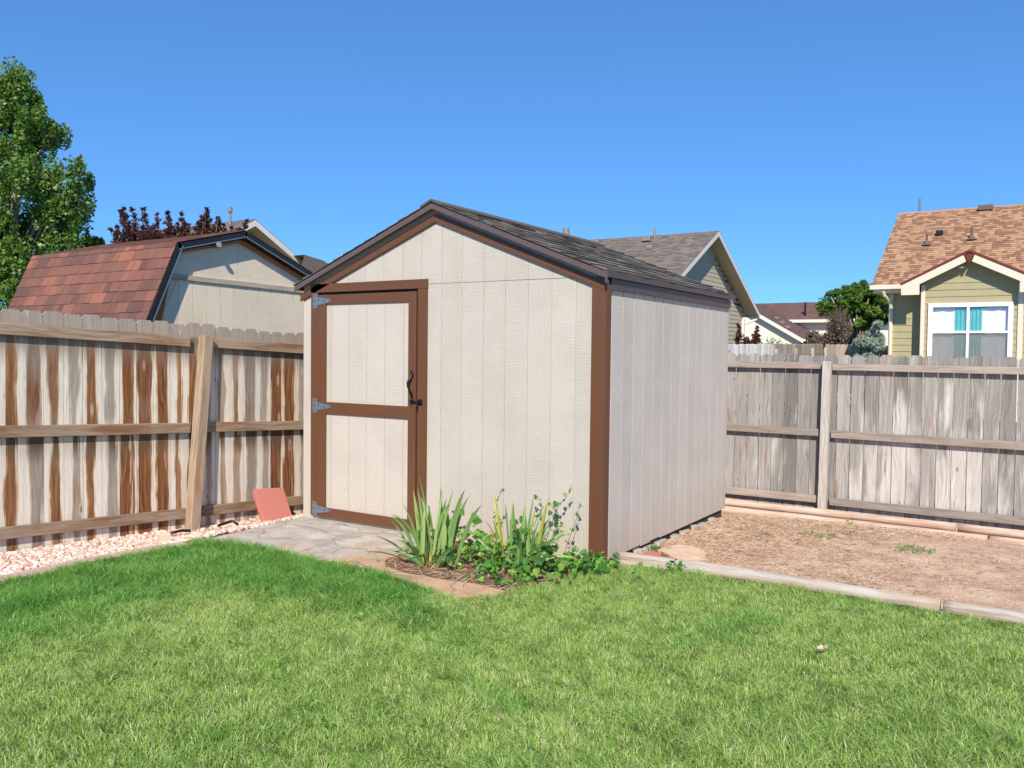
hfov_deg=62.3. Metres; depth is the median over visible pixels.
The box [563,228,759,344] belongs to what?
house
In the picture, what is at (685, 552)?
stepping stone
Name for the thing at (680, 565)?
weed plant
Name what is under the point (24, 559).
gravel
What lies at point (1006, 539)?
landscape timber
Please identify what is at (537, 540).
iris plant
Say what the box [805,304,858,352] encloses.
bare shrub
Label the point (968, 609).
landscape timber
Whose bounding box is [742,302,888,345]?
house
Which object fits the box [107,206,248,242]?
plum tree
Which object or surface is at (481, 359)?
garden shed
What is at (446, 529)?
iris plant
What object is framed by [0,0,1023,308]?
sky
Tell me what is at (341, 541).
stone patio
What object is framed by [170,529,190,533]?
hose
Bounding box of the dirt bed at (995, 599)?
[612,516,1023,624]
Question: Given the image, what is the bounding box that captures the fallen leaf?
[817,645,827,648]
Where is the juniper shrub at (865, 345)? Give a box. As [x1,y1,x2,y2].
[850,320,887,379]
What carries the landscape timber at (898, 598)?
on the dirt bed at (995, 599)
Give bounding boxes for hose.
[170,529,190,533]
[217,520,238,526]
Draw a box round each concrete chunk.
[633,548,642,552]
[642,544,654,550]
[654,538,666,545]
[679,529,689,533]
[690,524,697,529]
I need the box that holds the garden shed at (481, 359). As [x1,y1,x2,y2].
[293,199,736,567]
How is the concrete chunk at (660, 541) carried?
on the dirt bed at (995, 599)
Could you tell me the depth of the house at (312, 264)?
26.63 m
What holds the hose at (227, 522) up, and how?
on the gravel
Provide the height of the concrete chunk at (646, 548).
0.044 m
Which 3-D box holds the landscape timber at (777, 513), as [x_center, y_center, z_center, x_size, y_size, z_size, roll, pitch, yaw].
[3.401,1.534,9.600,3.481,0.095,0.104,2,2,33]
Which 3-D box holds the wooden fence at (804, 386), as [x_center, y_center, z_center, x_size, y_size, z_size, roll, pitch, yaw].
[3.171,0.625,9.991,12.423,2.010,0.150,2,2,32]
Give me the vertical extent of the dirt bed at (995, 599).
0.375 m
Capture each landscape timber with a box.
[612,551,940,611]
[616,559,708,574]
[721,506,987,539]
[721,511,760,516]
[725,498,955,531]
[943,600,1023,626]
[957,523,1023,538]
[989,536,1023,544]
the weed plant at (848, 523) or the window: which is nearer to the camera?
the weed plant at (848, 523)
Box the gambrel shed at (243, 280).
[8,230,312,334]
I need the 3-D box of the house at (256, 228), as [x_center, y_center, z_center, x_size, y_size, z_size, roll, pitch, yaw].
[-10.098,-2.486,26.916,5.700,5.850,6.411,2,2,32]
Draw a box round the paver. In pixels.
[252,488,291,521]
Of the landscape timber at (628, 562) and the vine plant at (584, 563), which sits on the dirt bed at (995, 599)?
the landscape timber at (628, 562)
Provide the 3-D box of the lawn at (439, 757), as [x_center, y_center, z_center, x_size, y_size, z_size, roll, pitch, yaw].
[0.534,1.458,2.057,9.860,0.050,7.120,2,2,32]
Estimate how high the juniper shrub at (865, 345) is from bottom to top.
2.595 m
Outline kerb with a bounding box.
[0,542,185,581]
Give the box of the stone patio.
[184,517,505,607]
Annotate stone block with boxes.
[157,532,171,540]
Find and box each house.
[159,207,302,264]
[294,255,327,272]
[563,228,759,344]
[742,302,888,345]
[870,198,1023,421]
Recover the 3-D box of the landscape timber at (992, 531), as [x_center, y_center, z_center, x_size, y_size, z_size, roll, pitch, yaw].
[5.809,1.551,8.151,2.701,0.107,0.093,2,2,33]
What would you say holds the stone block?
on the gravel strip
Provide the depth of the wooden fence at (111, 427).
7.02 m
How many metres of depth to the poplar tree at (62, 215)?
15.09 m
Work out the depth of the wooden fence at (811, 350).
20.85 m
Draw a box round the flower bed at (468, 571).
[385,543,589,594]
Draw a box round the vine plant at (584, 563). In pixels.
[418,487,656,585]
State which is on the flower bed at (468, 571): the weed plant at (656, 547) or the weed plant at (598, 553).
the weed plant at (598, 553)
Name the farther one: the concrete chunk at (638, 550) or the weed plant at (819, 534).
the weed plant at (819, 534)
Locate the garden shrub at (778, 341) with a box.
[762,336,786,388]
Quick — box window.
[927,302,1013,366]
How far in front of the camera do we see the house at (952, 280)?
21.03 m
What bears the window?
in the house at (952, 280)
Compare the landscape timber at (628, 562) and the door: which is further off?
the door
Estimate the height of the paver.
0.345 m
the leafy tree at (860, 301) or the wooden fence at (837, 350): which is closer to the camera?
the wooden fence at (837, 350)
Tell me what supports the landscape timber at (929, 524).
on the dirt bed at (995, 599)
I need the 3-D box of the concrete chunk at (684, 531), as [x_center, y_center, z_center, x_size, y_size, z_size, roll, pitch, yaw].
[1.510,1.304,7.417,0.078,0.043,0.193,2,2,32]
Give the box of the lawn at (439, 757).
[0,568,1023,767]
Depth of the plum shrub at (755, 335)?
33.63 m
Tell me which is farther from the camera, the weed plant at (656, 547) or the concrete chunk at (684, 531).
the concrete chunk at (684, 531)
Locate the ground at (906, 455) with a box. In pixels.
[734,392,1016,528]
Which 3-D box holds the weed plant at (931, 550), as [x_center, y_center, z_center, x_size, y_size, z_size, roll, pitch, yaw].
[3.239,1.330,6.839,0.347,0.039,0.275,2,2,32]
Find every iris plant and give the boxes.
[366,475,480,567]
[455,496,575,573]
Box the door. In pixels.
[312,291,421,530]
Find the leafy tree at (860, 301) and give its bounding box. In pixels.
[814,279,889,338]
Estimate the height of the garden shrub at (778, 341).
2.173 m
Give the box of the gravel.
[0,513,303,575]
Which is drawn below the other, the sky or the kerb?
the kerb
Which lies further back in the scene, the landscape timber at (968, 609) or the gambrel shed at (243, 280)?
the gambrel shed at (243, 280)
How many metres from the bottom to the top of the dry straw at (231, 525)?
0.118 m
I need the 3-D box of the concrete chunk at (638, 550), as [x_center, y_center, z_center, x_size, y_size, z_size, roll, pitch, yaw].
[0.980,1.313,6.587,0.072,0.054,0.129,2,2,32]
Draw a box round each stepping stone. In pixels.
[640,551,671,557]
[658,544,705,560]
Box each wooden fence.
[0,309,303,552]
[725,353,1023,531]
[728,344,827,418]
[825,344,887,403]
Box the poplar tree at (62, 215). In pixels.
[0,55,104,310]
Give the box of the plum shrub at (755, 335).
[732,321,762,344]
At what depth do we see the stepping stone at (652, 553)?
6.44 m
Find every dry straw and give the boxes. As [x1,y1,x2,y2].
[184,514,297,532]
[639,514,1023,602]
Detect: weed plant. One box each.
[589,550,606,561]
[645,544,668,551]
[665,559,685,571]
[799,530,834,538]
[845,517,857,534]
[891,543,935,554]
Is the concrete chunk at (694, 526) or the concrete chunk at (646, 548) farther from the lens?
the concrete chunk at (694, 526)
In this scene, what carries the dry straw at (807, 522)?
on the dirt bed at (995, 599)
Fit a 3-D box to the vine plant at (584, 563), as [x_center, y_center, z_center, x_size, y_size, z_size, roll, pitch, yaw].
[0.133,1.014,5.798,1.709,0.592,0.913,2,2,32]
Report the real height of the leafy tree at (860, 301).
4.394 m
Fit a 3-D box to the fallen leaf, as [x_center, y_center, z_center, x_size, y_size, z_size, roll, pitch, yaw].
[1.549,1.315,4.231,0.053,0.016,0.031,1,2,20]

